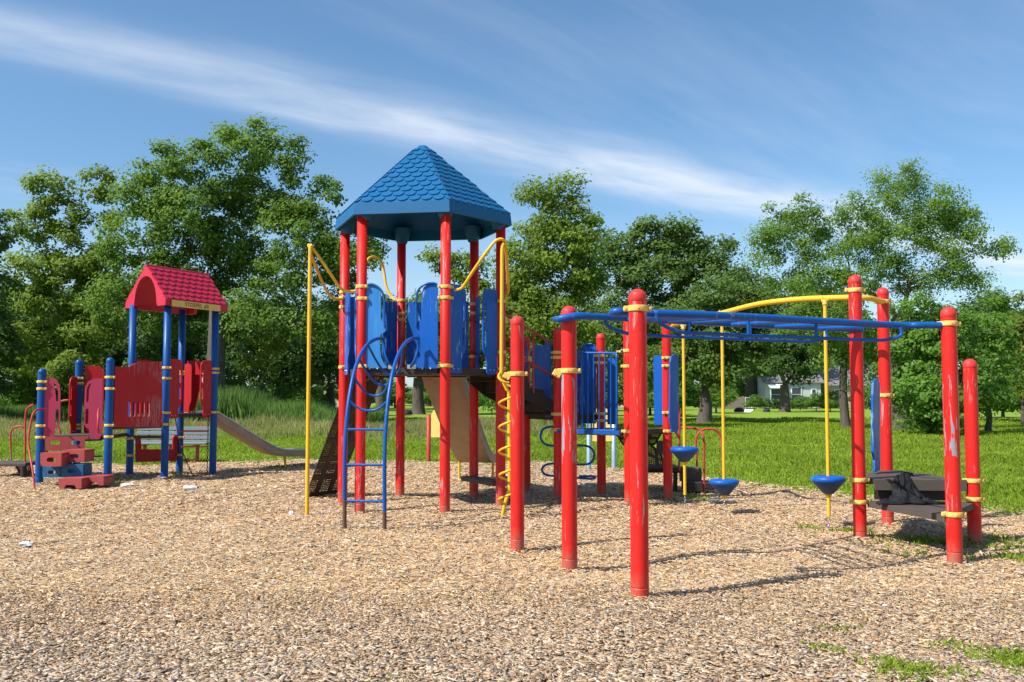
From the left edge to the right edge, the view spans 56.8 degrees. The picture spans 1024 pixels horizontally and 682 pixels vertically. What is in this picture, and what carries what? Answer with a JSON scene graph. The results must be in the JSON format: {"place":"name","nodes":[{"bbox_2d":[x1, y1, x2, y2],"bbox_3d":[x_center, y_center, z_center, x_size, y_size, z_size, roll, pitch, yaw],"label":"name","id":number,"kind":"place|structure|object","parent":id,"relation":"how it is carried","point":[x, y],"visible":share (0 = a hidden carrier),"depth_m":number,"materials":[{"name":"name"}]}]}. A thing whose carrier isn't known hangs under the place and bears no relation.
{"place":"outdoors","nodes":[
{"label":"outdoors","id":0,"kind":"place"},
{"bbox_2d":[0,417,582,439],"bbox_3d":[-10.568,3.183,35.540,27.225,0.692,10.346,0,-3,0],"label":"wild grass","id":1,"kind":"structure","parent":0,"point":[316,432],"depth_m":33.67,"materials":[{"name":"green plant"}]},
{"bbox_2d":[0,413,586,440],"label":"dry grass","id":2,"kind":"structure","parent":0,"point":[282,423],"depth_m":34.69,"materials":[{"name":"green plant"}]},
{"bbox_2d":[0,458,1023,681],"bbox_3d":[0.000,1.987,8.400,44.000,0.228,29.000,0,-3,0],"label":"wood chip bed","id":3,"kind":"object","parent":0,"point":[665,564],"visible":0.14,"depth_m":7.35,"materials":[{"name":"beige wood"}]},
{"bbox_2d":[18,541,34,546],"bbox_3d":[-4.661,1.952,9.089,0.150,0.066,0.098,0,-3,0],"label":"plastic bag","id":4,"kind":"object","parent":3,"relation":"on","point":[25,544],"visible":1,"depth_m":9.06,"materials":[{"name":"white plastic"}]},
{"bbox_2d":[121,483,133,486],"bbox_3d":[-6.018,2.253,14.833,0.216,0.068,0.132,0,-3,0],"label":"paper scrap","id":5,"kind":"object","parent":3,"relation":"on","point":[127,484],"visible":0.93,"depth_m":14.80,"materials":[{"name":"white paper"}]},
{"bbox_2d":[0,264,305,488],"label":"play structure","id":6,"kind":"object","parent":3,"relation":"on","point":[140,394],"visible":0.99,"depth_m":16.59,"materials":[{"name":"red paint"}]},
{"bbox_2d":[183,485,198,489],"bbox_3d":[-4.682,2.141,13.836,0.218,0.066,0.066,0,-3,-6],"label":"plastic bottle","id":7,"kind":"object","parent":3,"relation":"on","point":[190,487],"visible":1,"depth_m":13.81,"materials":[{"name":"white plastic"}]},
{"bbox_2d":[426,410,457,461],"bbox_3d":[-1.516,2.085,20.935,0.740,1.286,0.090,0,-3,0],"label":"activity board","id":8,"kind":"object","parent":3,"relation":"on","point":[433,426],"visible":0.38,"depth_m":20.91,"materials":[{"name":"yellow plastic"}]},
{"bbox_2d":[0,459,1023,681],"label":"weeds","id":9,"kind":"object","parent":3,"relation":"on","point":[1016,655],"visible":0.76,"depth_m":5.36,"materials":[{"name":"green plant"}]},
{"bbox_2d":[502,316,527,552],"bbox_3d":[0.027,0.898,8.834,0.229,2.275,0.144,1,-4,-21],"label":"red post","id":10,"kind":"object","parent":3,"relation":"on","point":[517,374],"visible":0.99,"depth_m":8.79,"materials":[{"name":"red metal"}]},
{"bbox_2d":[305,145,984,598],"bbox_3d":[0.801,-0.213,12.198,6.490,4.883,10.050,2,-4,-29],"label":"play structure","id":11,"kind":"object","parent":3,"relation":"on","point":[421,193],"visible":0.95,"depth_m":11.67,"materials":[{"name":"red plastic"}]},
{"bbox_2d":[586,409,615,469],"bbox_3d":[1.729,1.853,18.344,0.573,1.451,0.090,0,-3,0],"label":"activity board","id":12,"kind":"object","parent":11,"relation":"attached to","point":[608,438],"visible":0.2,"depth_m":18.30,"materials":[{"name":"white metal"}]},
{"bbox_2d":[670,324,698,507],"bbox_3d":[2.237,0.967,12.315,0.364,2.437,0.364,0,-3,0],"label":"stepping pod","id":13,"kind":"object","parent":11,"relation":"hanging from","point":[684,454],"visible":0.97,"depth_m":12.26,"materials":[{"name":"yellow paint"}]},
{"bbox_2d":[709,310,738,513],"bbox_3d":[2.599,0.870,11.669,0.364,2.509,0.364,0,-3,0],"label":"stepping pod","id":14,"kind":"object","parent":11,"relation":"hanging from","point":[723,486],"visible":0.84,"depth_m":11.62,"materials":[{"name":"yellow paint"}]},
{"bbox_2d":[811,296,845,526],"bbox_3d":[3.430,0.786,10.322,0.364,2.555,0.364,0,-3,0],"label":"stepping pod","id":15,"kind":"object","parent":11,"relation":"hanging from","point":[828,485],"visible":0.95,"depth_m":10.28,"materials":[{"name":"yellow paint"}]},
{"bbox_2d":[876,472,944,504],"bbox_3d":[3.795,1.409,9.104,0.703,0.285,0.375,0,-3,0],"label":"jacket","id":16,"kind":"object","parent":11,"relation":"on","point":[905,490],"visible":1,"depth_m":9.06,"materials":[{"name":"black fabric"}]},
{"bbox_2d":[0,0,1023,394],"label":"sky","id":17,"kind":"structure","parent":0,"point":[711,111],"materials":[{"name":"blue"}]},
{"bbox_2d":[0,400,1023,515],"bbox_3d":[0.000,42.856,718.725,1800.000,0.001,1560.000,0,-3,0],"label":"ground","id":18,"kind":"structure","parent":0,"point":[691,411],"depth_m":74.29,"materials":[{"name":"green plant"}]},
{"bbox_2d":[0,209,28,399],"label":"dark tree","id":19,"kind":"object","parent":18,"relation":"on","point":[9,352],"visible":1,"depth_m":40.10,"materials":[{"name":"green plant"}]},
{"bbox_2d":[5,313,44,400],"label":"tree","id":20,"kind":"object","parent":18,"relation":"on","point":[18,319],"visible":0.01,"depth_m":55.69,"materials":[{"name":"green plant"}]},
{"bbox_2d":[0,366,68,408],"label":"bush","id":21,"kind":"object","parent":18,"relation":"on","point":[17,393],"visible":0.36,"depth_m":51.36,"materials":[{"name":"green plant"}]},
{"bbox_2d":[0,276,88,406],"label":"woodland tree","id":22,"kind":"object","parent":18,"relation":"on","point":[29,401],"visible":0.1,"depth_m":51.31,"materials":[{"name":"green plant"}]},
{"bbox_2d":[29,285,95,383],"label":"tree","id":23,"kind":"object","parent":18,"relation":"on","point":[68,298],"visible":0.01,"depth_m":66.05,"materials":[{"name":"green plant"}]},
{"bbox_2d":[0,163,128,405],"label":"broadleaf tree","id":24,"kind":"object","parent":18,"relation":"on","point":[80,269],"visible":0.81,"depth_m":46.33,"materials":[{"name":"green plant"}]},
{"bbox_2d":[36,366,105,409],"bbox_3d":[-24.886,2.943,55.499,4.819,3.705,7.919,-1,-3,10],"label":"bush","id":25,"kind":"object","parent":18,"relation":"on","point":[64,393],"visible":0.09,"depth_m":52.61,"materials":[{"name":"green plant"}]},
{"bbox_2d":[37,280,159,385],"bbox_3d":[-23.900,0.572,53.815,6.625,8.308,6.353,-2,-4,26],"label":"woodland tree","id":26,"kind":"object","parent":18,"relation":"on","point":[116,353],"visible":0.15,"depth_m":53.02,"materials":[{"name":"green plant"}]},
{"bbox_2d":[80,269,149,323],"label":"tree","id":27,"kind":"object","parent":18,"relation":"on","point":[119,281],"visible":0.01,"depth_m":70.69,"materials":[{"name":"green plant"}]},
{"bbox_2d":[99,311,157,356],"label":"tree","id":28,"kind":"object","parent":18,"relation":"on","point":[141,326],"visible":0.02,"depth_m":57.54,"materials":[{"name":"green plant"}]},
{"bbox_2d":[115,299,225,378],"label":"woodland tree","id":29,"kind":"object","parent":18,"relation":"on","point":[145,351],"visible":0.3,"depth_m":51.05,"materials":[{"name":"green plant"}]},
{"bbox_2d":[134,424,209,463],"bbox_3d":[-7.336,2.219,20.421,1.633,0.860,0.510,0,-3,0],"label":"park bench","id":30,"kind":"object","parent":18,"relation":"on","point":[149,432],"visible":0.43,"depth_m":20.58,"materials":[{"name":"grey wood"}]},
{"bbox_2d":[0,383,389,423],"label":"reeds","id":31,"kind":"object","parent":18,"relation":"on","point":[235,401],"visible":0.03,"depth_m":40.48,"materials":[{"name":"green plant"}]},
{"bbox_2d":[189,314,207,329],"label":"tree","id":32,"kind":"object","parent":18,"relation":"on","point":[196,325],"visible":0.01,"depth_m":74.31,"materials":[{"name":"green plant"}]},
{"bbox_2d":[187,323,259,374],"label":"tree","id":33,"kind":"object","parent":18,"relation":"on","point":[231,351],"visible":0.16,"depth_m":56.81,"materials":[{"name":"green plant"}]},
{"bbox_2d":[202,359,251,390],"bbox_3d":[-16.084,2.838,53.662,3.614,3.705,5.939,2,-4,-25],"label":"bush","id":34,"kind":"object","parent":18,"relation":"on","point":[228,372],"visible":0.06,"depth_m":52.80,"materials":[{"name":"green plant"}]},
{"bbox_2d":[75,112,391,393],"bbox_3d":[-12.969,-3.252,44.896,14.495,14.924,7.552,0,-3,0],"label":"oak tree","id":35,"kind":"object","parent":18,"relation":"on","point":[166,206],"visible":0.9,"depth_m":44.16,"materials":[{"name":"green plant"}]},
{"bbox_2d":[190,288,292,376],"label":"tree","id":36,"kind":"object","parent":18,"relation":"on","point":[251,293],"visible":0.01,"depth_m":63.34,"materials":[{"name":"green plant"}]},
{"bbox_2d":[234,322,289,394],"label":"sapling","id":37,"kind":"object","parent":18,"relation":"on","point":[278,344],"visible":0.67,"depth_m":44.80,"materials":[{"name":"green plant"}]},
{"bbox_2d":[226,290,338,400],"bbox_3d":[-12.582,0.800,51.715,6.543,7.600,5.146,0,-3,0],"label":"woodland tree","id":38,"kind":"object","parent":18,"relation":"on","point":[294,368],"visible":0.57,"depth_m":50.93,"materials":[{"name":"green plant"}]},
{"bbox_2d":[249,369,318,403],"bbox_3d":[-14.575,3.359,59.490,4.819,3.294,7.919,0,-3,-2],"label":"bush","id":39,"kind":"object","parent":18,"relation":"on","point":[299,397],"visible":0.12,"depth_m":58.41,"materials":[{"name":"green plant"}]},
{"bbox_2d":[293,295,339,394],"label":"park tree","id":40,"kind":"object","parent":18,"relation":"on","point":[326,336],"visible":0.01,"depth_m":94.68,"materials":[{"name":"green plant"}]},
{"bbox_2d":[296,379,338,405],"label":"bush","id":41,"kind":"object","parent":18,"relation":"on","point":[317,391],"visible":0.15,"depth_m":71.20,"materials":[{"name":"green plant"}]},
{"bbox_2d":[324,371,338,405],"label":"house","id":42,"kind":"structure","parent":18,"relation":"on","point":[337,401],"depth_m":99.85,"materials":[{"name":"beige"}]},
{"bbox_2d":[289,292,385,405],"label":"woodland tree","id":43,"kind":"object","parent":18,"relation":"on","point":[330,393],"visible":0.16,"depth_m":53.92,"materials":[{"name":"green plant"}]},
{"bbox_2d":[375,306,385,408],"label":"park tree","id":44,"kind":"object","parent":18,"relation":"on","point":[380,400],"visible":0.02,"depth_m":84.50,"materials":[{"name":"green plant"}]},
{"bbox_2d":[370,378,412,407],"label":"bush","id":45,"kind":"object","parent":18,"relation":"on","point":[408,399],"visible":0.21,"depth_m":108.73,"materials":[{"name":"green plant"}]},
{"bbox_2d":[380,291,412,405],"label":"tree","id":46,"kind":"object","parent":18,"relation":"on","point":[388,299],"visible":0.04,"depth_m":141.43,"materials":[{"name":"green plant"}]},
{"bbox_2d":[405,410,412,414],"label":"stone","id":47,"kind":"object","parent":18,"relation":"on","point":[408,412],"visible":0.73,"depth_m":69.49,"materials":[{"name":"grey stone"}]},
{"bbox_2d":[381,288,439,414],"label":"park tree","id":48,"kind":"object","parent":18,"relation":"on","point":[418,407],"visible":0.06,"depth_m":74.46,"materials":[{"name":"green plant"}]},
{"bbox_2d":[408,385,433,408],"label":"bush","id":49,"kind":"object","parent":18,"relation":"on","point":[426,398],"visible":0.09,"depth_m":100.28,"materials":[{"name":"green plant"}]},
{"bbox_2d":[405,293,439,405],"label":"tree","id":50,"kind":"object","parent":18,"relation":"on","point":[427,404],"depth_m":130.35,"materials":[{"name":"green plant"}]},
{"bbox_2d":[438,326,485,368],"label":"tree","id":51,"kind":"object","parent":18,"relation":"on","point":[481,364],"visible":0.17,"depth_m":99.72,"materials":[{"name":"green plant"}]},
{"bbox_2d":[466,376,491,407],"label":"bush","id":52,"kind":"object","parent":18,"relation":"on","point":[481,401],"visible":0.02,"depth_m":73.84,"materials":[{"name":"green plant"}]},
{"bbox_2d":[480,283,553,348],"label":"tree","id":53,"kind":"object","parent":18,"relation":"on","point":[521,307],"visible":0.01,"depth_m":86.84,"materials":[{"name":"green plant"}]},
{"bbox_2d":[414,167,621,424],"bbox_3d":[0.175,-1.849,41.932,9.301,11.756,6.206,0,-3,0],"label":"tall tree","id":54,"kind":"object","parent":18,"relation":"on","point":[585,281],"visible":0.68,"depth_m":41.58,"materials":[{"name":"green plant"}]},
{"bbox_2d":[479,353,596,413],"bbox_3d":[1.216,2.147,44.893,6.599,4.117,4.016,0,-3,0],"label":"bush","id":55,"kind":"object","parent":18,"relation":"on","point":[491,403],"visible":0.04,"depth_m":44.80,"materials":[{"name":"green plant"}]},
{"bbox_2d":[577,311,622,408],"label":"tree","id":56,"kind":"object","parent":18,"relation":"on","point":[605,344],"visible":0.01,"depth_m":93.64,"materials":[{"name":"green plant"}]},
{"bbox_2d":[596,371,623,407],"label":"bush","id":57,"kind":"object","parent":18,"relation":"on","point":[620,392],"visible":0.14,"depth_m":68.97,"materials":[{"name":"green plant"}]},
{"bbox_2d":[623,376,653,414],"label":"bush","id":58,"kind":"object","parent":18,"relation":"on","point":[650,412],"visible":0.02,"depth_m":71.72,"materials":[{"name":"green plant"}]},
{"bbox_2d":[580,211,752,393],"bbox_3d":[8.742,-1.338,54.523,10.752,12.228,7.423,0,-3,0],"label":"round tree","id":59,"kind":"object","parent":18,"relation":"on","point":[632,263],"visible":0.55,"depth_m":54.24,"materials":[{"name":"green plant"}]},
{"bbox_2d":[647,375,718,415],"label":"bush","id":60,"kind":"object","parent":18,"relation":"on","point":[691,394],"visible":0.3,"depth_m":66.63,"materials":[{"name":"green plant"}]},
{"bbox_2d":[618,270,788,423],"bbox_3d":[10.326,0.421,50.392,9.155,8.222,5.580,0,-3,0],"label":"maple tree","id":61,"kind":"object","parent":18,"relation":"on","point":[709,354],"visible":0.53,"depth_m":49.41,"materials":[{"name":"green plant"}]},
{"bbox_2d":[698,378,738,412],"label":"bush","id":62,"kind":"object","parent":18,"relation":"on","point":[730,397],"visible":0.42,"depth_m":78.74,"materials":[{"name":"green plant"}]},
{"bbox_2d":[711,376,744,396],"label":"bush","id":63,"kind":"object","parent":18,"relation":"on","point":[740,391],"visible":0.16,"depth_m":114.17,"materials":[{"name":"green plant"}]},
{"bbox_2d":[734,407,743,411],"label":"stone","id":64,"kind":"object","parent":18,"relation":"on","point":[738,409],"visible":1,"depth_m":81.49,"materials":[{"name":"grey stone"}]},
{"bbox_2d":[725,396,763,408],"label":"garden fence","id":65,"kind":"object","parent":18,"relation":"on","point":[736,404],"visible":0.54,"depth_m":103.86,"materials":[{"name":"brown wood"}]},
{"bbox_2d":[741,394,768,409],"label":"bush","id":66,"kind":"object","parent":18,"relation":"on","point":[757,401],"visible":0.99,"depth_m":95.63,"materials":[{"name":"green plant"}]},
{"bbox_2d":[718,262,815,406],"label":"tree","id":67,"kind":"object","parent":18,"relation":"on","point":[750,387],"visible":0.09,"depth_m":111.18,"materials":[{"name":"green plant"}]},
{"bbox_2d":[764,397,799,408],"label":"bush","id":68,"kind":"object","parent":18,"relation":"on","point":[775,403],"visible":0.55,"depth_m":104.60,"materials":[{"name":"green plant"}]},
{"bbox_2d":[735,330,834,411],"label":"garden tree","id":69,"kind":"object","parent":18,"relation":"on","point":[792,359],"visible":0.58,"depth_m":84.03,"materials":[{"name":"green plant"}]},
{"bbox_2d":[756,368,824,407],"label":"house","id":70,"kind":"structure","parent":18,"relation":"on","point":[767,387],"depth_m":107.86,"materials":[{"name":"white"}]},
{"bbox_2d":[770,388,779,399],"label":"window","id":71,"kind":"structure","parent":70,"relation":"in","point":[775,392],"depth_m":107.78,"materials":[{"name":"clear glass"}]},
{"bbox_2d":[791,388,801,399],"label":"window","id":72,"kind":"structure","parent":70,"relation":"in","point":[795,392],"depth_m":107.78,"materials":[{"name":"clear glass"}]},
{"bbox_2d":[790,395,811,409],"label":"bush","id":73,"kind":"object","parent":18,"relation":"on","point":[799,400],"visible":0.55,"depth_m":96.55,"materials":[{"name":"green plant"}]},
{"bbox_2d":[800,392,822,410],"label":"bush","id":74,"kind":"object","parent":18,"relation":"on","point":[812,401],"visible":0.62,"depth_m":91.56,"materials":[{"name":"green plant"}]},
{"bbox_2d":[780,280,869,363],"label":"tree","id":75,"kind":"object","parent":18,"relation":"on","point":[816,290],"visible":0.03,"depth_m":132.69,"materials":[{"name":"green plant"}]},
{"bbox_2d":[817,391,838,411],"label":"bush","id":76,"kind":"object","parent":18,"relation":"on","point":[833,399],"visible":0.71,"depth_m":84.92,"materials":[{"name":"green plant"}]},
{"bbox_2d":[770,286,890,426],"bbox_3d":[15.063,0.806,43.833,6.432,6.690,3.789,0,-3,0],"label":"tree","id":77,"kind":"object","parent":18,"relation":"on","point":[807,309],"visible":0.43,"depth_m":43.80,"materials":[{"name":"green plant"}]},
{"bbox_2d":[809,302,877,356],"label":"tree","id":78,"kind":"object","parent":18,"relation":"on","point":[837,316],"visible":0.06,"depth_m":117.33,"materials":[{"name":"green plant"}]},
{"bbox_2d":[818,365,876,407],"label":"house","id":79,"kind":"structure","parent":18,"relation":"on","point":[833,380],"depth_m":111.07,"materials":[{"name":"beige"}]},
{"bbox_2d":[740,153,1021,429],"bbox_3d":[15.601,-1.954,40.295,11.956,11.792,3.694,0,-3,0],"label":"locust tree","id":80,"kind":"object","parent":18,"relation":"on","point":[951,217],"visible":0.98,"depth_m":39.94,"materials":[{"name":"green plant"}]},
{"bbox_2d":[865,331,909,364],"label":"tree","id":81,"kind":"object","parent":18,"relation":"on","point":[873,354],"visible":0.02,"depth_m":139.05,"materials":[{"name":"green plant"}]},
{"bbox_2d":[864,358,933,409],"bbox_3d":[24.643,3.030,60.236,7.919,4.117,4.819,3,-4,-38],"label":"bush","id":82,"kind":"object","parent":18,"relation":"on","point":[868,397],"visible":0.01,"depth_m":59.46,"materials":[{"name":"green plant"}]},
{"bbox_2d":[890,304,975,369],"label":"tree","id":83,"kind":"object","parent":18,"relation":"on","point":[921,345],"visible":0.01,"depth_m":111.24,"materials":[{"name":"green plant"}]},
{"bbox_2d":[864,290,1006,433],"bbox_3d":[15.849,0.872,35.709,4.955,5.610,4.878,0,-3,0],"label":"shrub","id":84,"kind":"object","parent":18,"relation":"on","point":[928,415],"visible":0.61,"depth_m":35.23,"materials":[{"name":"green plant"}]},
{"bbox_2d":[906,304,970,375],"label":"tree","id":85,"kind":"object","parent":18,"relation":"on","point":[959,342],"visible":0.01,"depth_m":128.51,"materials":[{"name":"green plant"}]},
{"bbox_2d":[954,285,1019,360],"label":"tree","id":86,"kind":"object","parent":18,"relation":"on","point":[975,307],"visible":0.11,"depth_m":135.29,"materials":[{"name":"green plant"}]},
{"bbox_2d":[956,289,1023,431],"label":"shrub","id":87,"kind":"object","parent":18,"relation":"on","point":[995,344],"visible":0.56,"depth_m":37.59,"materials":[{"name":"green plant"}]},
{"bbox_2d":[969,304,1023,408],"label":"tree","id":88,"kind":"object","parent":18,"relation":"on","point":[990,327],"visible":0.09,"depth_m":103.79,"materials":[{"name":"green plant"}]},
{"bbox_2d":[978,368,1018,417],"bbox_3d":[32.089,3.339,62.365,5.220,3.705,8.579,-1,-3,18],"label":"bush","id":89,"kind":"object","parent":18,"relation":"on","point":[1002,414],"depth_m":61.75,"materials":[{"name":"green plant"}]},
{"bbox_2d":[979,361,1023,413],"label":"bush","id":90,"kind":"object","parent":18,"relation":"on","point":[1012,404],"visible":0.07,"depth_m":52.54,"materials":[{"name":"green plant"}]},
{"bbox_2d":[982,289,1023,423],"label":"pale tree","id":91,"kind":"object","parent":18,"relation":"on","point":[1020,329],"visible":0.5,"depth_m":45.86,"materials":[{"name":"green plant"}]}
]}

